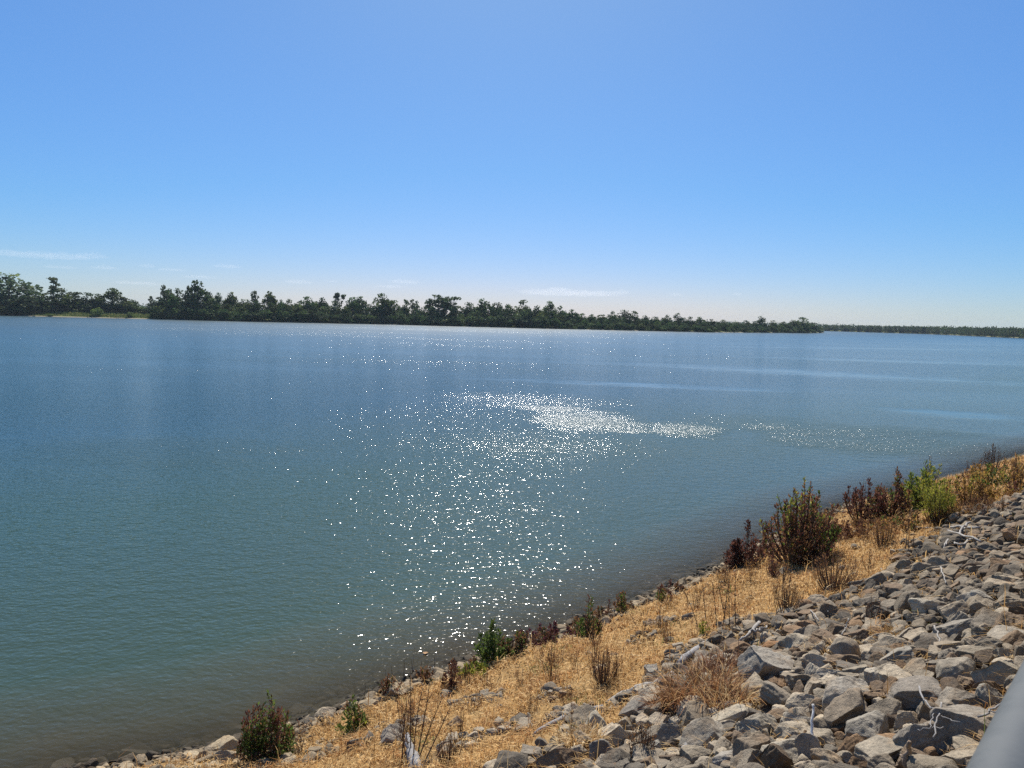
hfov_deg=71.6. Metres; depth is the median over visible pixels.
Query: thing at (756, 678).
rock
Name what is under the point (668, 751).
rock
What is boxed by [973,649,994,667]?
rock
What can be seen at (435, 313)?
tree
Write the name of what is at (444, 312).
tree
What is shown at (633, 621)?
dead stalks
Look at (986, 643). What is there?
rock
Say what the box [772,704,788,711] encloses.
rock
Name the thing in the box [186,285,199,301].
tree
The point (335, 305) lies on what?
tree
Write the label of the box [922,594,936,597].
rock
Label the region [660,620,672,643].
weed
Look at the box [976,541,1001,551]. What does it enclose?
rock
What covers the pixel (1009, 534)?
rock
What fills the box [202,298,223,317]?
tree
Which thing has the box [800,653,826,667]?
rock
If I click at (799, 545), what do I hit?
leafy shrub
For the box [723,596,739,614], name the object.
weed
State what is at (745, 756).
rock
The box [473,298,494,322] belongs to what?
tree
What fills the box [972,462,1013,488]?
leafy shrub
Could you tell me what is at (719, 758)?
rock
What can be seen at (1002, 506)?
weed
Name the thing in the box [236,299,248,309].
tree
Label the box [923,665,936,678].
rock
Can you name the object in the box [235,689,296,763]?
leafy shrub
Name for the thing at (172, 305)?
tree
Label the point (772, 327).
tree
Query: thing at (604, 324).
tree
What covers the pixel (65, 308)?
tree
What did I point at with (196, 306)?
tree
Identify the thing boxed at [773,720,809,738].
rock
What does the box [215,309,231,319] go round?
tree
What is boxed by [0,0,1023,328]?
sky
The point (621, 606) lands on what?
weed
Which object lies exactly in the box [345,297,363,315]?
tree
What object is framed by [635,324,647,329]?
tree
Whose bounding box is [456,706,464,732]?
weed
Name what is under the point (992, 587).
rock
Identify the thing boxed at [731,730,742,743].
rock
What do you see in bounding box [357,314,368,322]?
tree
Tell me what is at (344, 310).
tree
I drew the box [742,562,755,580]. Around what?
weed
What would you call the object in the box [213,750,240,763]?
rock
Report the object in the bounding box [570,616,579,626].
weed
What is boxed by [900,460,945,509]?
leafy shrub
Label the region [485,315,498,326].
tree
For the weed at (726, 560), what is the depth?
22.81 m
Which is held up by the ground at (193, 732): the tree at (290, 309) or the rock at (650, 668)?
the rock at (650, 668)
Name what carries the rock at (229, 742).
on the ground at (193, 732)
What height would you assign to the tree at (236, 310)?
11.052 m
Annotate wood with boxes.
[118,303,1004,329]
[819,324,1023,337]
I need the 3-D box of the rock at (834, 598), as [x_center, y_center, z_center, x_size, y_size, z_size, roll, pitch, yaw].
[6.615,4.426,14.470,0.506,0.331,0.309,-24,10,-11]
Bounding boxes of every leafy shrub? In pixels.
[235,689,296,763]
[334,694,369,736]
[473,617,512,663]
[505,629,528,658]
[574,594,603,638]
[723,519,765,568]
[758,476,840,567]
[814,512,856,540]
[842,478,887,520]
[869,466,918,516]
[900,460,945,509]
[916,463,956,525]
[944,464,992,507]
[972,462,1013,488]
[996,454,1023,488]
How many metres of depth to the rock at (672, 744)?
8.18 m
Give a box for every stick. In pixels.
[810,704,814,734]
[933,625,940,640]
[977,703,999,717]
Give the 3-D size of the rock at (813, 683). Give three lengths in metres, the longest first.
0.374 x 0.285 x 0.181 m
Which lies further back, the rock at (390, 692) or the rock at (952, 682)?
the rock at (390, 692)
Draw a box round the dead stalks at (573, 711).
[568,688,574,728]
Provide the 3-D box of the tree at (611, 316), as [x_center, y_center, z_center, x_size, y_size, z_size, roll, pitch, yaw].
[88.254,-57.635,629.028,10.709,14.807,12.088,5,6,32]
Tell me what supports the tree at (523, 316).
on the island terrain at (512, 326)
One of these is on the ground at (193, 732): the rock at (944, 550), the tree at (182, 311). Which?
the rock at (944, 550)
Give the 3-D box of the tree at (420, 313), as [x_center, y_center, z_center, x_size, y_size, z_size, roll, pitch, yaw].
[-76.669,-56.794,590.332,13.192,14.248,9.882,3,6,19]
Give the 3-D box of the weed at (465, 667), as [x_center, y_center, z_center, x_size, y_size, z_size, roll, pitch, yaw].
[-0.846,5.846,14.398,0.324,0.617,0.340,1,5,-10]
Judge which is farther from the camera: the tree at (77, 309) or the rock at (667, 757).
the tree at (77, 309)
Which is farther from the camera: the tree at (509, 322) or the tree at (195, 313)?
the tree at (509, 322)
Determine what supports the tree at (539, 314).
on the island terrain at (512, 326)
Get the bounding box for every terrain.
[0,309,823,332]
[824,329,1022,337]
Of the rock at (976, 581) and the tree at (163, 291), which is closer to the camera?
the rock at (976, 581)
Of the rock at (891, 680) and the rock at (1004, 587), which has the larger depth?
the rock at (1004, 587)
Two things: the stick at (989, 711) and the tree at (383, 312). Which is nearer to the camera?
the stick at (989, 711)
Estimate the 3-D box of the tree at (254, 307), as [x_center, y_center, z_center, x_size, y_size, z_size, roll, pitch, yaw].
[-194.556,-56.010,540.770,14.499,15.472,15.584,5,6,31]
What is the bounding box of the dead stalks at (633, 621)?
[554,611,648,645]
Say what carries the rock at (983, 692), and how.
on the ground at (193, 732)
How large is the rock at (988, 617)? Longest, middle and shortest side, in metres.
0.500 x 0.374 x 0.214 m
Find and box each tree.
[0,272,43,305]
[0,306,16,314]
[0,306,23,314]
[3,296,19,309]
[7,290,55,313]
[13,305,30,314]
[18,298,35,313]
[33,292,50,306]
[44,277,60,310]
[48,288,81,309]
[60,301,75,310]
[66,291,82,301]
[67,305,81,310]
[77,292,92,307]
[78,303,94,310]
[80,303,98,311]
[88,293,106,308]
[94,288,129,304]
[97,303,113,311]
[104,305,122,311]
[111,297,136,310]
[122,305,137,311]
[141,307,151,312]
[148,296,154,303]
[149,297,170,314]
[149,305,173,318]
[158,291,171,301]
[159,285,166,300]
[162,295,180,314]
[165,288,184,309]
[165,307,184,318]
[173,305,191,318]
[174,302,192,316]
[181,280,209,304]
[184,308,207,319]
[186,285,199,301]
[187,301,205,317]
[197,307,223,319]
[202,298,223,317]
[213,292,224,308]
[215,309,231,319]
[218,304,234,319]
[223,292,239,306]
[226,306,243,317]
[227,311,239,320]
[234,311,252,320]
[235,302,254,316]
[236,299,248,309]
[245,312,264,320]
[248,301,266,316]
[250,291,258,304]
[259,309,273,320]
[261,291,278,318]
[264,302,278,317]
[268,310,294,321]
[272,301,285,317]
[281,299,293,311]
[283,310,297,321]
[285,306,295,317]
[288,304,308,319]
[292,310,313,321]
[297,296,323,319]
[299,310,317,321]
[305,304,317,318]
[311,312,332,321]
[315,306,330,319]
[318,297,329,313]
[328,314,343,322]
[329,307,339,318]
[330,301,342,313]
[332,292,345,309]
[337,313,357,322]
[338,306,351,321]
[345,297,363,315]
[349,296,367,311]
[353,313,363,322]
[354,308,362,315]
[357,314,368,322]
[361,307,373,317]
[365,314,379,322]
[367,293,397,314]
[370,307,381,318]
[376,315,393,323]
[377,307,388,318]
[386,300,404,316]
[387,314,399,323]
[389,308,397,320]
[394,310,408,321]
[397,314,410,323]
[400,304,409,319]
[404,299,418,310]
[407,313,420,324]
[409,308,417,319]
[414,307,425,316]
[415,315,428,324]
[423,315,437,324]
[424,294,455,311]
[426,306,438,318]
[431,317,447,324]
[433,310,446,319]
[440,309,449,318]
[443,296,461,309]
[445,316,459,325]
[446,308,458,322]
[453,316,465,325]
[456,313,467,323]
[460,302,474,322]
[464,314,479,325]
[466,311,478,321]
[472,308,485,324]
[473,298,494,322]
[473,315,487,325]
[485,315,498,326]
[488,307,497,323]
[493,315,504,326]
[494,308,504,323]
[499,312,514,325]
[499,316,516,326]
[501,304,512,316]
[511,309,529,326]
[513,316,530,326]
[515,299,530,318]
[521,309,535,325]
[525,316,537,327]
[533,305,542,318]
[535,311,549,326]
[535,315,548,327]
[542,301,555,315]
[546,311,557,326]
[548,317,558,327]
[553,320,563,327]
[555,306,568,322]
[556,315,565,325]
[562,321,572,327]
[564,309,579,325]
[569,319,578,324]
[573,317,581,324]
[573,323,585,328]
[578,313,590,322]
[587,323,595,328]
[588,314,596,322]
[594,322,601,328]
[601,323,610,328]
[606,311,615,321]
[613,310,634,323]
[619,322,631,329]
[627,311,640,324]
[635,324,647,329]
[639,315,649,324]
[641,320,650,327]
[653,324,662,330]
[660,315,670,322]
[673,313,684,325]
[685,316,695,326]
[692,325,700,330]
[694,316,706,325]
[707,319,717,327]
[717,323,726,330]
[755,316,766,326]
[768,325,776,331]
[789,320,799,329]
[797,317,815,330]
[810,322,821,331]
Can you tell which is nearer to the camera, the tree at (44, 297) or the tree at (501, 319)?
the tree at (44, 297)
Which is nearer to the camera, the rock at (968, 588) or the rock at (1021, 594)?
the rock at (1021, 594)
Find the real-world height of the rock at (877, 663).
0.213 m
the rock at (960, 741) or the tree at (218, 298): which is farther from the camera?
the tree at (218, 298)
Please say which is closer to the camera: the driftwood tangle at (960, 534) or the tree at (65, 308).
the driftwood tangle at (960, 534)
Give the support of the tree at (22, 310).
on the island terrain at (512, 326)
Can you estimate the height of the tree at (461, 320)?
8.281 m
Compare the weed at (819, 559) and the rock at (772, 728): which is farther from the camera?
the weed at (819, 559)
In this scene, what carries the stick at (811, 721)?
on the rock at (805, 743)
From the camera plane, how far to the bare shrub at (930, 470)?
28.23 m
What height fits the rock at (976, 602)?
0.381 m
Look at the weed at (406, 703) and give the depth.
13.11 m
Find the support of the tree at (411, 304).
on the island terrain at (512, 326)
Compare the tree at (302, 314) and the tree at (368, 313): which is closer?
the tree at (302, 314)
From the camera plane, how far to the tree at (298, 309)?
553.10 m
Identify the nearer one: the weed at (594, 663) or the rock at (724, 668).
the rock at (724, 668)
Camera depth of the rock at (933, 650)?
8.42 m
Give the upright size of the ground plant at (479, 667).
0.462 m
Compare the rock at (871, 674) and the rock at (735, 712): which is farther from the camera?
the rock at (735, 712)
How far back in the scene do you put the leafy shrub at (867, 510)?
25.98 m
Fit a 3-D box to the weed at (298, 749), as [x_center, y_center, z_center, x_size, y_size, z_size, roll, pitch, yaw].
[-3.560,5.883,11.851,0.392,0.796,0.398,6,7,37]
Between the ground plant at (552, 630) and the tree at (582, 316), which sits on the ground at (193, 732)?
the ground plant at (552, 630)
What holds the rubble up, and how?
on the ground at (193, 732)
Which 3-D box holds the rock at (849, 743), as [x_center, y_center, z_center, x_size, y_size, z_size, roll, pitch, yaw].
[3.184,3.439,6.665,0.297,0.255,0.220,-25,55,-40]
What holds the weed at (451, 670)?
on the ground at (193, 732)
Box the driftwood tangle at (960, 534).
[917,521,981,547]
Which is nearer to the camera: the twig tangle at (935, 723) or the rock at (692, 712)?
the twig tangle at (935, 723)
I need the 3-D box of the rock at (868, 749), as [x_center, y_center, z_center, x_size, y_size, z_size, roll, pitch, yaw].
[3.306,3.341,6.390,0.492,0.247,0.366,-25,-13,-2]
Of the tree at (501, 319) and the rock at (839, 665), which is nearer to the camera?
the rock at (839, 665)
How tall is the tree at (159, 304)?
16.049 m
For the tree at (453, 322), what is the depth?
582.87 m
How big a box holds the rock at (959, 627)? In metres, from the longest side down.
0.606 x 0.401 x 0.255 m
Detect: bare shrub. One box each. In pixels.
[920,456,937,485]
[967,457,989,470]
[982,443,1011,468]
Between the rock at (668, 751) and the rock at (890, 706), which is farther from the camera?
the rock at (668, 751)
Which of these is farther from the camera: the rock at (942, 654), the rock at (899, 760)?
the rock at (942, 654)
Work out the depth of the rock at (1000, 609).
9.61 m
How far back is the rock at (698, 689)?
9.70 m
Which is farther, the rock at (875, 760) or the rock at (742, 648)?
the rock at (742, 648)
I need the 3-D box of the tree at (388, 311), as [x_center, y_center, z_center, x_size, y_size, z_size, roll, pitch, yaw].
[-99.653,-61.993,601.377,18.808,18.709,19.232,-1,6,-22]
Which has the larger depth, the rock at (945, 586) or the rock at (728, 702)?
the rock at (945, 586)
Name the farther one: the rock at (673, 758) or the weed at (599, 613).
the weed at (599, 613)
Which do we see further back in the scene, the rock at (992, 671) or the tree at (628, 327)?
the tree at (628, 327)
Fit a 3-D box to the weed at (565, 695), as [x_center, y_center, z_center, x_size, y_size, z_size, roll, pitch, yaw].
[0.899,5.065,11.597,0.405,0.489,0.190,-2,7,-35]
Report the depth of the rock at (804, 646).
10.94 m
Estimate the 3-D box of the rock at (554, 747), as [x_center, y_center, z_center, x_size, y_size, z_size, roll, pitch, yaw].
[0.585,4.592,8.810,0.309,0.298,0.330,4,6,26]
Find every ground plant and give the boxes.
[456,660,488,678]
[519,620,578,646]
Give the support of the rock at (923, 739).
on the ground at (193, 732)
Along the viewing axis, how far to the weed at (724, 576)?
19.89 m
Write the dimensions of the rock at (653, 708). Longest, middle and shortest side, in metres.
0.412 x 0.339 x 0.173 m
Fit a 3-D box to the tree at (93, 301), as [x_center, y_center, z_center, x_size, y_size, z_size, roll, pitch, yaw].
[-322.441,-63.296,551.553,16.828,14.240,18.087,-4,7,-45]
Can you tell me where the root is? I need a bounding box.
[900,740,911,767]
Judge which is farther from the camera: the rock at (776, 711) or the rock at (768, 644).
the rock at (768, 644)
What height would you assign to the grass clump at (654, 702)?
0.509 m
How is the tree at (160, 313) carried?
on the island terrain at (512, 326)
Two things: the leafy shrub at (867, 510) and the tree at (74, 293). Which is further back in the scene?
the tree at (74, 293)
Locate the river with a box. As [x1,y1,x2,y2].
[0,316,1023,767]
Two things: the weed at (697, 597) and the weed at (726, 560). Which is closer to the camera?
the weed at (697, 597)
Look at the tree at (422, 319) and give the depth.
580.76 m
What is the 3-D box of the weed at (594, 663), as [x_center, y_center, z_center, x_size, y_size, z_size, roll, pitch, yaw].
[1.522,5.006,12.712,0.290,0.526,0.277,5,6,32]
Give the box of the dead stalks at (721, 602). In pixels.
[680,573,742,628]
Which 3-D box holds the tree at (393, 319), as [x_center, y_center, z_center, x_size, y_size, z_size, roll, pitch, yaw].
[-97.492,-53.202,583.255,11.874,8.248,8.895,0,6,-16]
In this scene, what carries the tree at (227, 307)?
on the island terrain at (512, 326)
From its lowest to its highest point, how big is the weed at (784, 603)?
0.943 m
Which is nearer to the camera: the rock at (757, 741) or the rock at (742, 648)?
the rock at (757, 741)
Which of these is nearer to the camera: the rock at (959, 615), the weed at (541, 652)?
the rock at (959, 615)
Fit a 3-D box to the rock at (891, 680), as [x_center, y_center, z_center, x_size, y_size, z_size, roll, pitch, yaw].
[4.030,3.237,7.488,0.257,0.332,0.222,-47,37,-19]
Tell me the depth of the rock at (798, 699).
8.24 m
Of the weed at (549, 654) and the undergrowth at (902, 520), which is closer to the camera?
the weed at (549, 654)
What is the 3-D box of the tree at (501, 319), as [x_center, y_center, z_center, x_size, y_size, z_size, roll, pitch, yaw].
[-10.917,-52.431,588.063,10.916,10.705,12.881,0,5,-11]
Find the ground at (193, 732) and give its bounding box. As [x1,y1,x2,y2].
[5,448,1023,767]
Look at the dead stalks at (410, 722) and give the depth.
10.47 m
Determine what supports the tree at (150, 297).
on the island terrain at (512, 326)
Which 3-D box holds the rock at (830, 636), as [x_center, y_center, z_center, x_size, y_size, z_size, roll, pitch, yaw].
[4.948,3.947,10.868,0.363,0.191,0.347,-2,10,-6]
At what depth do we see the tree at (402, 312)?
590.68 m
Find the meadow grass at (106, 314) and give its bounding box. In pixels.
[31,309,166,318]
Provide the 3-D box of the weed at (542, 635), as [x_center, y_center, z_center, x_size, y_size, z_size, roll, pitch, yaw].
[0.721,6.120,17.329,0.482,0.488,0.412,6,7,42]
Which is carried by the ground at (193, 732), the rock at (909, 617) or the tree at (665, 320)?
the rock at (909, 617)
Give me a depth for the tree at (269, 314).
535.96 m
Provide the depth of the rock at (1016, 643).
7.75 m
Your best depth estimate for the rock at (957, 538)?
17.57 m
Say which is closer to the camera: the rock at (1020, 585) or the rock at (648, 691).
the rock at (648, 691)
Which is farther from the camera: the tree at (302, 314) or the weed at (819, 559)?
the tree at (302, 314)
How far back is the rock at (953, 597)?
11.22 m
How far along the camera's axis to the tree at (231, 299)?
548.27 m
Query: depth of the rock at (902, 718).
6.73 m
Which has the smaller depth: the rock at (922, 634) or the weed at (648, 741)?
the weed at (648, 741)
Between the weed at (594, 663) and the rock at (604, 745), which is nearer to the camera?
the rock at (604, 745)
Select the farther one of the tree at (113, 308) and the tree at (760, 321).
the tree at (760, 321)
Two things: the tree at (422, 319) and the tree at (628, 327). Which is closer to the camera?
the tree at (422, 319)
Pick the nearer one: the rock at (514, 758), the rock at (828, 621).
the rock at (514, 758)
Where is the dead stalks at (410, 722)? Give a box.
[392,673,451,762]
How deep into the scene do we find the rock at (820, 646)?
10.59 m
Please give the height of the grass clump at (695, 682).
0.851 m
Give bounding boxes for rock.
[50,757,74,767]
[119,749,146,757]
[180,750,198,761]
[203,745,214,750]
[212,735,238,750]
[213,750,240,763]
[314,707,335,720]
[379,723,404,745]
[384,682,406,697]
[436,740,453,751]
[493,750,527,767]
[521,744,542,759]
[536,747,582,767]
[543,741,561,754]
[549,742,567,751]
[564,704,595,728]
[571,744,588,759]
[572,730,591,749]
[578,758,593,764]
[579,761,593,767]
[586,710,606,730]
[589,739,611,760]
[597,722,629,747]
[600,748,632,762]
[615,690,632,704]
[616,757,629,767]
[618,696,647,718]
[621,747,632,753]
[632,743,666,762]
[635,712,650,728]
[635,725,658,741]
[640,685,662,696]
[640,756,657,767]
[642,694,656,703]
[644,663,658,674]
[644,702,666,715]
[648,712,670,725]
[650,740,662,749]
[653,723,683,749]
[655,758,669,767]
[659,754,679,759]
[660,674,692,694]
[665,741,677,750]
[665,747,679,754]
[666,758,690,767]
[670,756,691,764]
[672,662,687,673]
[673,736,681,747]
[676,695,706,715]
[678,716,725,747]
[679,744,713,763]
[681,700,711,726]
[685,684,709,695]
[694,756,712,767]
[706,634,724,643]
[708,707,721,715]
[711,704,747,721]
[712,736,732,755]
[712,750,732,765]
[715,664,735,675]
[718,638,737,650]
[720,720,736,723]
[721,699,738,708]
[723,722,735,731]
[724,731,732,741]
[729,641,749,651]
[730,748,761,767]
[731,703,754,708]
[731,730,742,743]
[731,730,762,749]
[732,734,770,756]
[734,713,776,733]
[737,645,793,681]
[737,646,754,654]
[744,672,762,694]
[744,707,761,718]
[758,743,793,767]
[759,680,790,704]
[760,738,798,763]
[762,641,777,647]
[766,708,783,722]
[768,676,786,687]
[768,723,778,735]
[772,642,779,649]
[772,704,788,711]
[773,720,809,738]
[777,612,800,619]
[777,651,795,658]
[778,633,808,649]
[780,712,810,722]
[781,624,801,635]
[785,673,810,689]
[785,692,815,709]
[792,760,810,767]
[793,604,815,612]
[793,627,805,634]
[793,661,805,670]
[794,732,820,760]
[795,620,815,627]
[798,642,814,650]
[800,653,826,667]
[803,624,819,637]
[804,662,818,674]
[804,677,821,694]
[805,718,830,728]
[806,726,835,746]
[807,594,828,605]
[808,635,822,644]
[810,748,843,763]
[811,640,826,652]
[812,629,832,639]
[814,714,823,718]
[815,668,841,677]
[817,599,838,617]
[818,673,836,688]
[820,618,840,625]
[821,676,869,710]
[822,633,836,643]
[823,654,860,668]
[823,688,869,726]
[828,593,845,602]
[828,623,844,634]
[829,636,860,657]
[836,660,856,669]
[837,672,858,677]
[837,733,863,755]
[842,664,868,673]
[843,629,869,637]
[845,710,889,739]
[848,756,867,767]
[852,596,875,607]
[854,734,902,762]
[863,667,880,685]
[863,689,885,703]
[864,572,886,585]
[865,601,879,611]
[865,605,893,619]
[865,647,884,659]
[865,698,902,715]
[866,753,895,767]
[868,651,882,662]
[871,634,910,648]
[871,697,882,704]
[872,660,887,666]
[876,733,894,738]
[877,662,895,670]
[878,664,911,682]
[879,646,914,662]
[880,599,895,611]
[883,648,893,656]
[883,676,897,694]
[885,675,941,709]
[887,560,898,570]
[888,643,902,648]
[892,720,949,752]
[893,710,919,729]
[894,590,920,613]
[894,744,927,767]
[895,559,913,570]
[896,627,913,637]
[897,579,912,583]
[902,627,927,642]
[903,655,915,663]
[903,657,926,673]
[904,613,925,622]
[908,598,939,614]
[910,562,931,573]
[912,670,934,676]
[913,636,937,648]
[913,648,927,658]
[915,578,938,591]
[916,698,938,720]
[920,632,931,638]
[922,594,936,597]
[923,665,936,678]
[924,633,950,640]
[925,659,942,665]
[927,556,949,565]
[927,645,940,659]
[930,704,994,741]
[932,618,972,637]
[933,585,951,593]
[934,640,964,649]
[934,686,980,706]
[935,555,948,561]
[935,656,975,682]
[937,546,958,555]
[938,600,968,620]
[938,649,955,658]
[940,677,964,690]
[941,748,975,767]
[945,611,970,622]
[946,739,954,752]
[949,534,965,546]
[949,581,959,587]
[949,592,958,603]
[952,735,978,749]
[953,583,978,593]
[954,645,993,658]
[956,590,993,601]
[956,675,973,691]
[958,586,975,594]
[961,632,970,640]
[963,758,969,767]
[964,636,977,645]
[966,594,995,615]
[967,578,981,583]
[969,609,999,628]
[970,661,1018,685]
[971,626,987,638]
[972,681,1004,694]
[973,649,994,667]
[975,640,997,648]
[975,683,1003,708]
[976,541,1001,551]
[977,729,983,739]
[978,636,1003,647]
[981,578,1011,588]
[986,584,1013,593]
[987,625,1023,638]
[990,558,1008,566]
[991,575,1020,582]
[991,657,1013,663]
[992,647,1013,658]
[993,598,1023,609]
[994,611,1023,627]
[995,607,1008,612]
[996,590,1019,601]
[997,583,1015,598]
[999,630,1023,644]
[1002,528,1019,541]
[1003,674,1015,689]
[1008,606,1023,614]
[1011,641,1021,652]
[1013,581,1023,595]
[1013,645,1023,660]
[1014,655,1023,667]
[1017,527,1023,543]
[1020,588,1023,598]
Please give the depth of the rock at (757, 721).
7.84 m
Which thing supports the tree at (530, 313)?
on the island terrain at (512, 326)
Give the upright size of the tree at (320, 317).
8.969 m
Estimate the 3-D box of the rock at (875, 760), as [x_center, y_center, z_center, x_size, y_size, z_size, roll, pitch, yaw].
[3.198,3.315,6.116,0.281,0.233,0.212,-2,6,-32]
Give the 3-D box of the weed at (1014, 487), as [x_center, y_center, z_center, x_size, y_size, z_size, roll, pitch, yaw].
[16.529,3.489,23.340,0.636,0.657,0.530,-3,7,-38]
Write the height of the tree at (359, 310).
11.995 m
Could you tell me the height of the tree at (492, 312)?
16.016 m
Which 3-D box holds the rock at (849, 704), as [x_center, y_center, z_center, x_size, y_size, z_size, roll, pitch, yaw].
[3.482,3.392,7.393,0.508,0.458,0.452,2,5,10]
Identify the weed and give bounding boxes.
[289,719,313,755]
[378,673,402,695]
[392,711,409,739]
[401,700,425,732]
[403,691,413,712]
[413,665,434,683]
[436,722,463,767]
[440,658,462,689]
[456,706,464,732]
[463,658,477,682]
[466,688,483,712]
[469,655,480,667]
[498,634,513,651]
[515,670,526,686]
[526,685,540,712]
[533,626,551,643]
[536,646,542,661]
[539,644,560,680]
[544,642,557,668]
[550,650,563,666]
[557,682,576,705]
[568,651,581,671]
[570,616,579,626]
[584,611,602,643]
[586,632,601,660]
[588,650,599,676]
[589,648,620,687]
[592,605,605,618]
[606,599,612,613]
[609,650,622,680]
[611,590,632,610]
[616,594,627,611]
[625,722,656,754]
[655,584,668,601]
[655,602,668,628]
[660,589,674,606]
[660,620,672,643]
[667,579,672,598]
[673,581,684,590]
[691,582,704,610]
[697,620,709,635]
[715,562,729,586]
[723,548,737,569]
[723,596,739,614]
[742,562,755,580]
[765,545,780,574]
[767,553,780,577]
[769,576,804,612]
[774,557,792,583]
[810,551,858,591]
[812,545,826,569]
[859,598,888,621]
[861,521,874,543]
[861,548,874,568]
[867,519,898,549]
[958,491,999,514]
[999,488,1009,511]
[1004,481,1018,492]
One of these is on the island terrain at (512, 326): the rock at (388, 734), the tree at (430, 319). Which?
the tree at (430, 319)
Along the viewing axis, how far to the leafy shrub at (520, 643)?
15.81 m
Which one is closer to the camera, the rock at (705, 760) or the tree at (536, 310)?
the rock at (705, 760)
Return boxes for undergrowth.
[755,541,780,556]
[838,517,886,539]
[870,510,929,531]
[928,500,979,525]
[960,466,1009,477]
[968,485,1023,504]
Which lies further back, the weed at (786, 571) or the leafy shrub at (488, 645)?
the weed at (786, 571)
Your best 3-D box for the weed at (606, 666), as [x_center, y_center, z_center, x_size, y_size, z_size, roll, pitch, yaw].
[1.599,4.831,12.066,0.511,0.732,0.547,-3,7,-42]
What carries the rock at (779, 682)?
on the ground at (193, 732)
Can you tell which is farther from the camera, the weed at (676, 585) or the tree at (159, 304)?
the tree at (159, 304)
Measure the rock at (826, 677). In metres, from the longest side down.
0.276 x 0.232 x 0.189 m
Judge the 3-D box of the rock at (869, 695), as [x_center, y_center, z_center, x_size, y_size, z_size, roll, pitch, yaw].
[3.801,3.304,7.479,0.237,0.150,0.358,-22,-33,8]
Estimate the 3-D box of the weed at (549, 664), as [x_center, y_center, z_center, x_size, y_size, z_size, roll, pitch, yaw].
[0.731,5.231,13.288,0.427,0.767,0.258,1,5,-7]
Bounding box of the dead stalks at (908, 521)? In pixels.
[902,512,916,550]
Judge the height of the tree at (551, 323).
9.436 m
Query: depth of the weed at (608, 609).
18.71 m
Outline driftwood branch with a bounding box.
[739,612,767,640]
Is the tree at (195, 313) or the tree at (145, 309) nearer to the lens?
the tree at (195, 313)
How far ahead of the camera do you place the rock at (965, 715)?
6.17 m
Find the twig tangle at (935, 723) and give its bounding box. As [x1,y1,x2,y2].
[918,685,959,737]
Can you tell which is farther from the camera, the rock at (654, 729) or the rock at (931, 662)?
the rock at (654, 729)
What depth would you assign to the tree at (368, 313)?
582.16 m
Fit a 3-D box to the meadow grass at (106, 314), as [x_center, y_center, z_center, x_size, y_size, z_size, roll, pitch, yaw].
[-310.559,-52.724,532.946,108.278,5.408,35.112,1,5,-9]
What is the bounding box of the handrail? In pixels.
[966,660,1023,767]
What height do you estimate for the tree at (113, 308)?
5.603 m
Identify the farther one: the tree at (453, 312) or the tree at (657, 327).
the tree at (657, 327)
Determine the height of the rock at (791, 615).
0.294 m
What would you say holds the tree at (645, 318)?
on the island terrain at (512, 326)
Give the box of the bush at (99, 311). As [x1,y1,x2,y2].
[89,307,104,315]
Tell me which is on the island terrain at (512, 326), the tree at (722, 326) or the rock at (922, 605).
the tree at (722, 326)
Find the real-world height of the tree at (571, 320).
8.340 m
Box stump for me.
[405,733,423,767]
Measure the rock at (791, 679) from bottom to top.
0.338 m
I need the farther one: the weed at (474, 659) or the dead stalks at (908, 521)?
the dead stalks at (908, 521)
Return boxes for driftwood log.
[533,704,603,735]
[606,671,673,704]
[677,640,705,663]
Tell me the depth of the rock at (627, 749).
8.38 m
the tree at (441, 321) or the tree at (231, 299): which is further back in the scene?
the tree at (441, 321)
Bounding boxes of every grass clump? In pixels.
[543,712,617,751]
[627,677,687,712]
[634,654,757,714]
[678,637,750,679]
[687,666,766,715]
[806,636,833,654]
[864,623,908,636]
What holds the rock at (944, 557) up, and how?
on the ground at (193, 732)
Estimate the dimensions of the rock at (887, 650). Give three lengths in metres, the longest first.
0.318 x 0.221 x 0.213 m
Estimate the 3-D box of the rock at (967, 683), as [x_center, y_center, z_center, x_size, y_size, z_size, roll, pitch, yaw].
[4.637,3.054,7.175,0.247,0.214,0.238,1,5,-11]
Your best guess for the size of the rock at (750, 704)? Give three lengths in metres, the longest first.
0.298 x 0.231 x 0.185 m
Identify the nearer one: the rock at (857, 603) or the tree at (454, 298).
the rock at (857, 603)
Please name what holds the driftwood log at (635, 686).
on the ground at (193, 732)
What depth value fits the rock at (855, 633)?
10.92 m
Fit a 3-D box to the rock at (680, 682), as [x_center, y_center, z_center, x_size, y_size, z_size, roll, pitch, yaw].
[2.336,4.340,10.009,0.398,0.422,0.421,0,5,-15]
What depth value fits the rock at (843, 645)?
9.96 m
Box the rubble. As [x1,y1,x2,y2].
[27,487,1023,767]
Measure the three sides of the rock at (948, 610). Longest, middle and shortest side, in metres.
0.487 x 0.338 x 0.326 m
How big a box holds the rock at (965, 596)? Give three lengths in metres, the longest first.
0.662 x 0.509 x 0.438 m
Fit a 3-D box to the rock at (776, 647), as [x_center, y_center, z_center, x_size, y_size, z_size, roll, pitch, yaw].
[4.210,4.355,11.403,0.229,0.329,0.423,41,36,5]
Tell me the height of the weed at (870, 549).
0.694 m
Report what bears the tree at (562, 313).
on the island terrain at (512, 326)
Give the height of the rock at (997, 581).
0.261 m
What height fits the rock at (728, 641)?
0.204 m
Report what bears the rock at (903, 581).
on the ground at (193, 732)
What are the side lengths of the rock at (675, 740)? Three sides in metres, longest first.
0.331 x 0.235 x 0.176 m
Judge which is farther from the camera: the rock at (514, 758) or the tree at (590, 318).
the tree at (590, 318)

